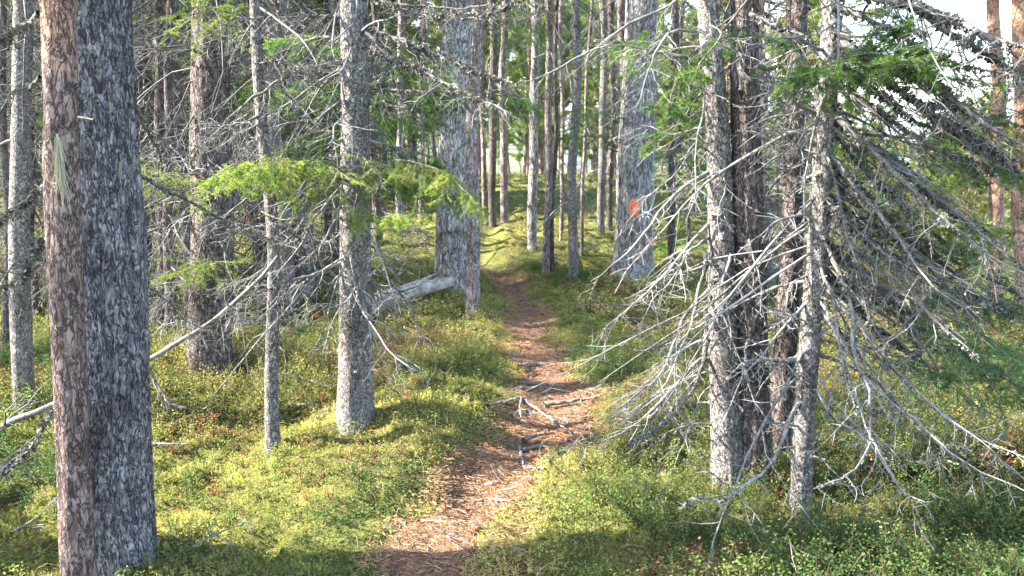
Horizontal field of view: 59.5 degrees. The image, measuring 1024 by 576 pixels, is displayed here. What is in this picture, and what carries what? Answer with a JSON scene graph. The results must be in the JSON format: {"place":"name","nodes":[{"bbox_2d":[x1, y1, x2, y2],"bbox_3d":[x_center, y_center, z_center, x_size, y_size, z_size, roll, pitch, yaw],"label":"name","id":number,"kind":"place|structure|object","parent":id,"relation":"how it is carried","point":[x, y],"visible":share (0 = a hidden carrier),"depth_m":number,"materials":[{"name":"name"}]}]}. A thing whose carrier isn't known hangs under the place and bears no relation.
{"place":"outdoors","nodes":[
{"label":"outdoors","id":0,"kind":"place"},
{"bbox_2d":[352,267,614,575],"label":"path","id":1,"kind":"structure","parent":0,"point":[423,558],"depth_m":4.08,"materials":[{"name":"brown plant"}]},
{"bbox_2d":[522,396,570,432],"bbox_3d":[0.196,0.734,4.978,0.165,0.104,0.626,-2,10,-13],"label":"fallen branch","id":2,"kind":"object","parent":1,"relation":"on","point":[539,411],"visible":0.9,"depth_m":5.00,"materials":[{"name":"grey wood"}]},
{"bbox_2d":[543,394,600,406],"bbox_3d":[0.346,0.651,5.189,0.332,0.090,0.090,0,10,0],"label":"fallen branch","id":3,"kind":"object","parent":1,"relation":"on","point":[558,402],"visible":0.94,"depth_m":5.20,"materials":[{"name":"beige wood"}]},
{"bbox_2d":[0,134,1023,575],"bbox_3d":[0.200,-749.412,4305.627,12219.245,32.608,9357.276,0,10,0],"label":"ground","id":4,"kind":"structure","parent":0,"point":[488,244],"depth_m":4.16,"materials":[{"name":"green plant"}]},
{"bbox_2d":[0,0,42,353],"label":"spruce tree","id":5,"kind":"object","parent":4,"relation":"on","point":[3,124],"visible":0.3,"depth_m":5.99,"materials":[{"name":"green plant"}]},
{"bbox_2d":[0,18,45,293],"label":"spruce tree","id":6,"kind":"object","parent":4,"relation":"on","point":[2,210],"visible":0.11,"depth_m":7.89,"materials":[{"name":"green plant"}]},
{"bbox_2d":[0,2,48,322],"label":"spruce tree","id":7,"kind":"object","parent":4,"relation":"on","point":[35,304],"visible":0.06,"depth_m":7.32,"materials":[{"name":"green plant"}]},
{"bbox_2d":[6,0,42,179],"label":"spruce tree","id":8,"kind":"object","parent":4,"relation":"on","point":[37,152],"visible":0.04,"depth_m":14.40,"materials":[{"name":"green plant"}]},
{"bbox_2d":[0,0,98,575],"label":"pine tree","id":9,"kind":"object","parent":4,"relation":"on","point":[60,241],"visible":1,"depth_m":2.77,"materials":[{"name":"brown plant"}]},
{"bbox_2d":[0,0,133,414],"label":"spruce tree","id":10,"kind":"object","parent":4,"relation":"on","point":[20,308],"visible":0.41,"depth_m":4.57,"materials":[{"name":"grey plant"}]},
{"bbox_2d":[0,1,182,312],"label":"spruce tree","id":11,"kind":"object","parent":4,"relation":"on","point":[41,134],"visible":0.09,"depth_m":7.86,"materials":[{"name":"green plant"}]},
{"bbox_2d":[0,2,188,277],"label":"spruce tree","id":12,"kind":"object","parent":4,"relation":"on","point":[36,119],"depth_m":8.30,"materials":[{"name":"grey plant"}]},
{"bbox_2d":[0,0,189,291],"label":"spruce tree","id":13,"kind":"object","parent":4,"relation":"on","point":[40,110],"visible":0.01,"depth_m":8.56,"materials":[{"name":"grey plant"}]},
{"bbox_2d":[0,0,191,319],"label":"spruce tree","id":14,"kind":"object","parent":4,"relation":"on","point":[36,114],"visible":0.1,"depth_m":7.16,"materials":[{"name":"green plant"}]},
{"bbox_2d":[38,0,189,323],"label":"spruce tree","id":15,"kind":"object","parent":4,"relation":"on","point":[159,93],"visible":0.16,"depth_m":6.95,"materials":[{"name":"grey plant"}]},
{"bbox_2d":[7,0,281,291],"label":"spruce tree","id":16,"kind":"object","parent":4,"relation":"on","point":[150,84],"visible":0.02,"depth_m":8.60,"materials":[{"name":"grey plant"}]},
{"bbox_2d":[0,255,293,431],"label":"fallen branch","id":17,"kind":"object","parent":4,"relation":"on","point":[29,414],"visible":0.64,"depth_m":4.14,"materials":[{"name":"grey wood"}]},
{"bbox_2d":[31,0,263,286],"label":"spruce tree","id":18,"kind":"object","parent":4,"relation":"on","point":[139,82],"visible":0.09,"depth_m":8.08,"materials":[{"name":"grey plant"}]},
{"bbox_2d":[31,0,273,337],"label":"spruce tree","id":19,"kind":"object","parent":4,"relation":"on","point":[168,67],"visible":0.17,"depth_m":6.54,"materials":[{"name":"grey plant"}]},
{"bbox_2d":[7,0,319,311],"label":"spruce tree","id":20,"kind":"object","parent":4,"relation":"on","point":[178,132],"visible":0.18,"depth_m":7.38,"materials":[{"name":"grey plant"}]},
{"bbox_2d":[76,0,295,575],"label":"pine tree","id":21,"kind":"object","parent":4,"relation":"on","point":[117,288],"visible":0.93,"depth_m":3.04,"materials":[{"name":"grey plant"}]},
{"bbox_2d":[133,0,335,406],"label":"spruce tree","id":22,"kind":"object","parent":4,"relation":"on","point":[210,259],"visible":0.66,"depth_m":5.18,"materials":[{"name":"grey plant"}]},
{"bbox_2d":[134,0,374,313],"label":"spruce tree","id":23,"kind":"object","parent":4,"relation":"on","point":[185,76],"visible":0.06,"depth_m":7.77,"materials":[{"name":"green plant"}]},
{"bbox_2d":[141,0,374,314],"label":"spruce tree","id":24,"kind":"object","parent":4,"relation":"on","point":[257,258],"visible":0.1,"depth_m":7.76,"materials":[{"name":"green plant"}]},
{"bbox_2d":[132,0,390,288],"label":"spruce tree","id":25,"kind":"object","parent":4,"relation":"on","point":[312,114],"visible":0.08,"depth_m":8.04,"materials":[{"name":"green plant"}]},
{"bbox_2d":[167,0,362,455],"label":"spruce tree","id":26,"kind":"object","parent":4,"relation":"on","point":[271,411],"visible":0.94,"depth_m":4.08,"materials":[{"name":"grey plant"}]},
{"bbox_2d":[181,0,367,284],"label":"spruce tree","id":27,"kind":"object","parent":4,"relation":"on","point":[296,257],"visible":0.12,"depth_m":8.40,"materials":[{"name":"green plant"}]},
{"bbox_2d":[149,0,420,305],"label":"spruce tree","id":28,"kind":"object","parent":4,"relation":"on","point":[307,269],"visible":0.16,"depth_m":7.66,"materials":[{"name":"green plant"}]},
{"bbox_2d":[141,0,465,340],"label":"spruce tree","id":29,"kind":"object","parent":4,"relation":"on","point":[287,212],"visible":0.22,"depth_m":7.11,"materials":[{"name":"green plant"}]},
{"bbox_2d":[240,0,414,278],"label":"spruce tree","id":30,"kind":"object","parent":4,"relation":"on","point":[338,228],"visible":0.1,"depth_m":8.91,"materials":[{"name":"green plant"}]},
{"bbox_2d":[291,0,398,264],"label":"spruce tree","id":31,"kind":"object","parent":4,"relation":"on","point":[327,145],"visible":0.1,"depth_m":9.37,"materials":[{"name":"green plant"}]},
{"bbox_2d":[305,1,388,194],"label":"pine tree","id":32,"kind":"object","parent":4,"relation":"on","point":[321,7],"visible":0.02,"depth_m":13.57,"materials":[{"name":"green plant"}]},
{"bbox_2d":[281,0,441,249],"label":"spruce tree","id":33,"kind":"object","parent":4,"relation":"on","point":[375,8],"visible":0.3,"depth_m":10.53,"materials":[{"name":"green plant"}]},
{"bbox_2d":[314,1,415,194],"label":"spruce tree","id":34,"kind":"object","parent":4,"relation":"on","point":[386,99],"visible":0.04,"depth_m":13.07,"materials":[{"name":"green plant"}]},
{"bbox_2d":[188,0,560,434],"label":"spruce tree","id":35,"kind":"object","parent":4,"relation":"on","point":[355,167],"visible":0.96,"depth_m":4.15,"materials":[{"name":"green plant"}]},
{"bbox_2d":[369,0,439,185],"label":"spruce tree","id":36,"kind":"object","parent":4,"relation":"on","point":[414,144],"visible":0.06,"depth_m":14.25,"materials":[{"name":"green plant"}]},
{"bbox_2d":[368,0,441,193],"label":"pine tree","id":37,"kind":"object","parent":4,"relation":"on","point":[408,145],"visible":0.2,"depth_m":12.85,"materials":[{"name":"green plant"}]},
{"bbox_2d":[372,274,454,314],"bbox_3d":[-0.862,0.051,7.678,0.258,0.257,1.173,7,12,35],"label":"fallen log","id":38,"kind":"object","parent":4,"relation":"on","point":[427,287],"visible":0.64,"depth_m":7.67,"materials":[{"name":"grey wood"}]},
{"bbox_2d":[393,0,440,228],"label":"pine tree","id":39,"kind":"object","parent":4,"relation":"on","point":[399,143],"visible":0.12,"depth_m":11.20,"materials":[{"name":"grey plant"}]},
{"bbox_2d":[395,0,441,215],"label":"pine tree","id":40,"kind":"object","parent":4,"relation":"on","point":[425,32],"visible":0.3,"depth_m":12.23,"materials":[{"name":"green plant"}]},
{"bbox_2d":[385,0,501,140],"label":"pine tree","id":41,"kind":"object","parent":4,"relation":"on","point":[486,50],"visible":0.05,"depth_m":16.14,"materials":[{"name":"green plant"}]},
{"bbox_2d":[413,0,513,148],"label":"pine tree","id":42,"kind":"object","parent":4,"relation":"on","point":[509,134],"visible":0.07,"depth_m":17.01,"materials":[{"name":"green plant"}]},
{"bbox_2d":[368,0,560,297],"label":"pine tree","id":43,"kind":"object","parent":4,"relation":"on","point":[451,261],"visible":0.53,"depth_m":7.91,"materials":[{"name":"grey plant"}]},
{"bbox_2d":[433,0,526,319],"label":"pine tree","id":44,"kind":"object","parent":4,"relation":"on","point":[472,299],"visible":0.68,"depth_m":7.21,"materials":[{"name":"grey plant"}]},
{"bbox_2d":[438,0,531,132],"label":"pine tree","id":45,"kind":"object","parent":4,"relation":"on","point":[497,123],"visible":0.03,"depth_m":27.57,"materials":[{"name":"green plant"}]},
{"bbox_2d":[478,1,511,174],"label":"pine tree","id":46,"kind":"object","parent":4,"relation":"on","point":[479,153],"visible":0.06,"depth_m":25.54,"materials":[{"name":"grey plant"}]},
{"bbox_2d":[479,0,516,224],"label":"pine tree","id":47,"kind":"object","parent":4,"relation":"on","point":[483,170],"visible":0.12,"depth_m":11.95,"materials":[{"name":"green plant"}]},
{"bbox_2d":[481,0,530,226],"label":"pine tree","id":48,"kind":"object","parent":4,"relation":"on","point":[492,163],"visible":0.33,"depth_m":11.81,"materials":[{"name":"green plant"}]},
{"bbox_2d":[0,171,1023,575],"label":"undergrowth","id":49,"kind":"object","parent":4,"relation":"on","point":[986,513],"visible":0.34,"depth_m":4.14,"materials":[{"name":"green plant"}]},
{"bbox_2d":[0,258,1023,575],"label":"moss","id":50,"kind":"object","parent":4,"relation":"on","point":[306,454],"visible":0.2,"depth_m":3.92,"materials":[{"name":"green plant"}]},
{"bbox_2d":[190,514,259,549],"bbox_3d":[-1.077,0.921,3.388,0.162,0.124,0.330,5,11,26],"label":"fallen branch","id":51,"kind":"object","parent":50,"relation":"on","point":[214,535],"visible":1,"depth_m":3.38,"materials":[{"name":"grey wood"}]},
{"bbox_2d":[485,0,540,222],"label":"pine tree","id":52,"kind":"object","parent":4,"relation":"on","point":[503,172],"visible":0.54,"depth_m":12.07,"materials":[{"name":"grey plant"}]},
{"bbox_2d":[512,0,528,174],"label":"pine tree","id":53,"kind":"object","parent":4,"relation":"on","point":[525,150],"visible":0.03,"depth_m":32.70,"materials":[{"name":"grey plant"}]},
{"bbox_2d":[481,0,568,251],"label":"pine tree","id":54,"kind":"object","parent":4,"relation":"on","point":[532,189],"visible":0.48,"depth_m":10.40,"materials":[{"name":"grey plant"}]},
{"bbox_2d":[511,90,544,163],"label":"pine tree","id":55,"kind":"object","parent":4,"relation":"on","point":[518,157],"visible":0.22,"depth_m":32.92,"materials":[{"name":"green plant"}]},
{"bbox_2d":[484,0,572,275],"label":"pine tree","id":56,"kind":"object","parent":4,"relation":"on","point":[548,188],"visible":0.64,"depth_m":9.13,"materials":[{"name":"brown plant"}]},
{"bbox_2d":[486,0,572,175],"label":"pine tree","id":57,"kind":"object","parent":4,"relation":"on","point":[516,73],"visible":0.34,"depth_m":23.79,"materials":[{"name":"green plant"}]},
{"bbox_2d":[489,0,583,174],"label":"pine tree","id":58,"kind":"object","parent":4,"relation":"on","point":[540,146],"visible":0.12,"depth_m":28.07,"materials":[{"name":"grey plant"}]},
{"bbox_2d":[509,0,569,240],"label":"pine tree","id":59,"kind":"object","parent":4,"relation":"on","point":[562,109],"visible":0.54,"depth_m":10.69,"materials":[{"name":"grey plant"}]},
{"bbox_2d":[513,9,572,155],"bbox_3d":[1.105,-6.387,29.478,2.313,5.908,2.253,1,10,7],"label":"pine tree","id":60,"kind":"object","parent":4,"relation":"on","point":[543,105],"visible":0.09,"depth_m":29.40,"materials":[{"name":"green plant"}]},
{"bbox_2d":[510,0,591,272],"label":"spruce tree","id":61,"kind":"object","parent":4,"relation":"on","point":[556,4],"visible":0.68,"depth_m":9.21,"materials":[{"name":"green plant"}]},
{"bbox_2d":[512,0,595,155],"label":"pine tree","id":62,"kind":"object","parent":4,"relation":"on","point":[565,69],"visible":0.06,"depth_m":31.19,"materials":[{"name":"green plant"}]},
{"bbox_2d":[503,0,646,281],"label":"spruce tree","id":63,"kind":"object","parent":4,"relation":"on","point":[571,201],"visible":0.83,"depth_m":8.78,"materials":[{"name":"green plant"}]},
{"bbox_2d":[542,0,608,255],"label":"spruce tree","id":64,"kind":"object","parent":4,"relation":"on","point":[585,103],"visible":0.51,"depth_m":9.94,"materials":[{"name":"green plant"}]},
{"bbox_2d":[553,0,618,176],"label":"spruce tree","id":65,"kind":"object","parent":4,"relation":"on","point":[569,118],"visible":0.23,"depth_m":27.64,"materials":[{"name":"green plant"}]},
{"bbox_2d":[564,0,619,143],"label":"pine tree","id":66,"kind":"object","parent":4,"relation":"on","point":[615,12],"visible":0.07,"depth_m":29.08,"materials":[{"name":"green plant"}]},
{"bbox_2d":[578,75,608,168],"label":"pine tree","id":67,"kind":"object","parent":4,"relation":"on","point":[592,106],"visible":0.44,"depth_m":25.87,"materials":[{"name":"green plant"}]},
{"bbox_2d":[569,0,625,153],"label":"pine tree","id":68,"kind":"object","parent":4,"relation":"on","point":[589,72],"visible":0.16,"depth_m":25.92,"materials":[{"name":"green plant"}]},
{"bbox_2d":[571,0,625,218],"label":"pine tree","id":69,"kind":"object","parent":4,"relation":"on","point":[620,11],"visible":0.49,"depth_m":9.36,"materials":[{"name":"grey plant"}]},
{"bbox_2d":[580,0,619,176],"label":"pine tree","id":70,"kind":"object","parent":4,"relation":"on","point":[582,5],"visible":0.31,"depth_m":25.24,"materials":[{"name":"green plant"}]},
{"bbox_2d":[540,0,667,233],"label":"spruce tree","id":71,"kind":"object","parent":4,"relation":"on","point":[601,169],"visible":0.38,"depth_m":11.01,"materials":[{"name":"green plant"}]},
{"bbox_2d":[558,0,662,231],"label":"spruce tree","id":72,"kind":"object","parent":4,"relation":"on","point":[610,183],"visible":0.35,"depth_m":11.26,"materials":[{"name":"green plant"}]},
{"bbox_2d":[536,0,706,281],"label":"pine tree","id":73,"kind":"object","parent":4,"relation":"on","point":[634,181],"visible":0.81,"depth_m":8.90,"materials":[{"name":"grey plant"}]},
{"bbox_2d":[491,0,810,501],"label":"spruce tree","id":74,"kind":"object","parent":4,"relation":"on","point":[728,445],"visible":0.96,"depth_m":3.53,"materials":[{"name":"grey plant"}]},
{"bbox_2d":[595,0,706,268],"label":"spruce tree","id":75,"kind":"object","parent":4,"relation":"on","point":[671,240],"visible":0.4,"depth_m":9.43,"materials":[{"name":"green plant"}]},
{"bbox_2d":[653,67,707,262],"bbox_3d":[1.987,-1.257,9.741,0.962,2.281,0.993,5,11,25],"label":"spruce tree","id":76,"kind":"object","parent":4,"relation":"on","point":[704,169],"visible":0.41,"depth_m":9.75,"materials":[{"name":"green plant"}]},
{"bbox_2d":[655,0,729,188],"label":"pine tree","id":77,"kind":"object","parent":4,"relation":"on","point":[667,2],"visible":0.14,"depth_m":15.57,"materials":[{"name":"green plant"}]},
{"bbox_2d":[655,0,730,220],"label":"spruce tree","id":78,"kind":"object","parent":4,"relation":"on","point":[682,6],"visible":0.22,"depth_m":12.29,"materials":[{"name":"green plant"}]},
{"bbox_2d":[659,0,781,253],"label":"spruce tree","id":79,"kind":"object","parent":4,"relation":"on","point":[720,1],"visible":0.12,"depth_m":10.77,"materials":[{"name":"green plant"}]},
{"bbox_2d":[646,0,853,495],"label":"spruce tree","id":80,"kind":"object","parent":4,"relation":"on","point":[748,228],"visible":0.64,"depth_m":3.56,"materials":[{"name":"grey plant"}]},
{"bbox_2d":[652,0,851,293],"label":"spruce tree","id":81,"kind":"object","parent":4,"relation":"on","point":[771,265],"visible":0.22,"depth_m":8.56,"materials":[{"name":"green plant"}]},
{"bbox_2d":[723,0,787,212],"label":"pine tree","id":82,"kind":"object","parent":4,"relation":"on","point":[761,3],"visible":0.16,"depth_m":8.24,"materials":[{"name":"orange plant"}]},
{"bbox_2d":[506,0,1023,575],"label":"spruce tree","id":83,"kind":"object","parent":4,"relation":"on","point":[912,62],"visible":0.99,"depth_m":3.19,"materials":[{"name":"grey plant"}]},
{"bbox_2d":[684,0,845,156],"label":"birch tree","id":84,"kind":"object","parent":4,"relation":"on","point":[769,56],"visible":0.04,"depth_m":16.76,"materials":[{"name":"green plant"}]},
{"bbox_2d":[695,0,851,474],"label":"spruce tree","id":85,"kind":"object","parent":4,"relation":"on","point":[784,347],"visible":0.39,"depth_m":3.86,"materials":[{"name":"grey plant"}]},
{"bbox_2d":[765,56,787,205],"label":"spruce tree","id":86,"kind":"object","parent":4,"relation":"on","point":[782,72],"visible":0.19,"depth_m":13.85,"materials":[{"name":"green plant"}]},
{"bbox_2d":[777,55,843,180],"bbox_3d":[4.412,-2.200,13.238,0.936,2.437,0.865,2,10,11],"label":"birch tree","id":87,"kind":"object","parent":4,"relation":"on","point":[814,91],"visible":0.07,"depth_m":13.03,"materials":[{"name":"green plant"}]},
{"bbox_2d":[766,0,866,156],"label":"pine tree","id":88,"kind":"object","parent":4,"relation":"on","point":[836,151],"visible":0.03,"depth_m":20.32,"materials":[{"name":"green plant"}]},
{"bbox_2d":[764,0,876,224],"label":"spruce tree","id":89,"kind":"object","parent":4,"relation":"on","point":[788,3],"visible":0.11,"depth_m":9.15,"materials":[{"name":"green plant"}]},
{"bbox_2d":[762,0,888,206],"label":"pine tree","id":90,"kind":"object","parent":4,"relation":"on","point":[814,14],"visible":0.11,"depth_m":14.64,"materials":[{"name":"green plant"}]},
{"bbox_2d":[832,109,873,193],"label":"pine tree","id":91,"kind":"object","parent":4,"relation":"on","point":[844,152],"visible":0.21,"depth_m":19.71,"materials":[{"name":"green plant"}]},
{"bbox_2d":[860,103,902,206],"bbox_3d":[12.178,-3.900,29.493,1.622,4.463,1.822,-9,16,-38],"label":"pine tree","id":92,"kind":"object","parent":4,"relation":"on","point":[894,151],"visible":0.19,"depth_m":29.31,"materials":[{"name":"green plant"}]},
{"bbox_2d":[897,113,945,210],"bbox_3d":[10.803,-2.966,23.788,1.405,3.428,1.326,-5,11,-25],"label":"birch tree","id":93,"kind":"object","parent":4,"relation":"on","point":[908,152],"visible":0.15,"depth_m":23.63,"materials":[{"name":"green plant"}]},
{"bbox_2d":[904,136,954,216],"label":"pine tree","id":94,"kind":"object","parent":4,"relation":"on","point":[942,174],"visible":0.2,"depth_m":18.00,"materials":[{"name":"green plant"}]},
{"bbox_2d":[918,113,956,225],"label":"pine tree","id":95,"kind":"object","parent":4,"relation":"on","point":[942,179],"visible":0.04,"depth_m":26.25,"materials":[{"name":"green plant"}]},
{"bbox_2d":[940,96,991,222],"bbox_3d":[11.244,-2.674,21.953,1.466,4.042,1.502,8,13,38],"label":"pine tree","id":96,"kind":"object","parent":4,"relation":"on","point":[981,104],"visible":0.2,"depth_m":21.78,"materials":[{"name":"green plant"}]},
{"bbox_2d":[947,89,991,224],"bbox_3d":[15.140,-3.448,29.201,2.143,5.941,2.035,-7,12,-34],"label":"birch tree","id":97,"kind":"object","parent":4,"relation":"on","point":[974,205],"visible":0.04,"depth_m":29.13,"materials":[{"name":"green plant"}]},
{"bbox_2d":[952,0,1013,298],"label":"pine tree","id":98,"kind":"object","parent":4,"relation":"on","point":[996,207],"visible":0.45,"depth_m":9.33,"materials":[{"name":"orange plant"}]},
{"bbox_2d":[955,92,1013,240],"bbox_3d":[9.068,-2.146,17.129,1.142,3.234,1.252,9,10,41],"label":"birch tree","id":99,"kind":"object","parent":4,"relation":"on","point":[986,207],"visible":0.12,"depth_m":17.13,"materials":[{"name":"green plant"}]},
{"bbox_2d":[976,133,1013,235],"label":"pine tree","id":100,"kind":"object","parent":4,"relation":"on","point":[1006,218],"visible":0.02,"depth_m":19.54,"materials":[{"name":"green plant"}]},
{"bbox_2d":[987,0,1023,312],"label":"pine tree","id":101,"kind":"object","parent":4,"relation":"on","point":[1017,16],"visible":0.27,"depth_m":8.69,"materials":[{"name":"orange plant"}]},
{"bbox_2d":[143,0,1013,115],"label":"sky","id":102,"kind":"structure","parent":0,"point":[1005,5],"materials":[{"name":"white"}]},
{"bbox_2d":[317,114,1013,140],"bbox_3d":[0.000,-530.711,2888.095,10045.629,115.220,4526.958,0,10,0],"label":"hills","id":103,"kind":"structure","parent":0,"point":[917,132],"depth_m":3092.86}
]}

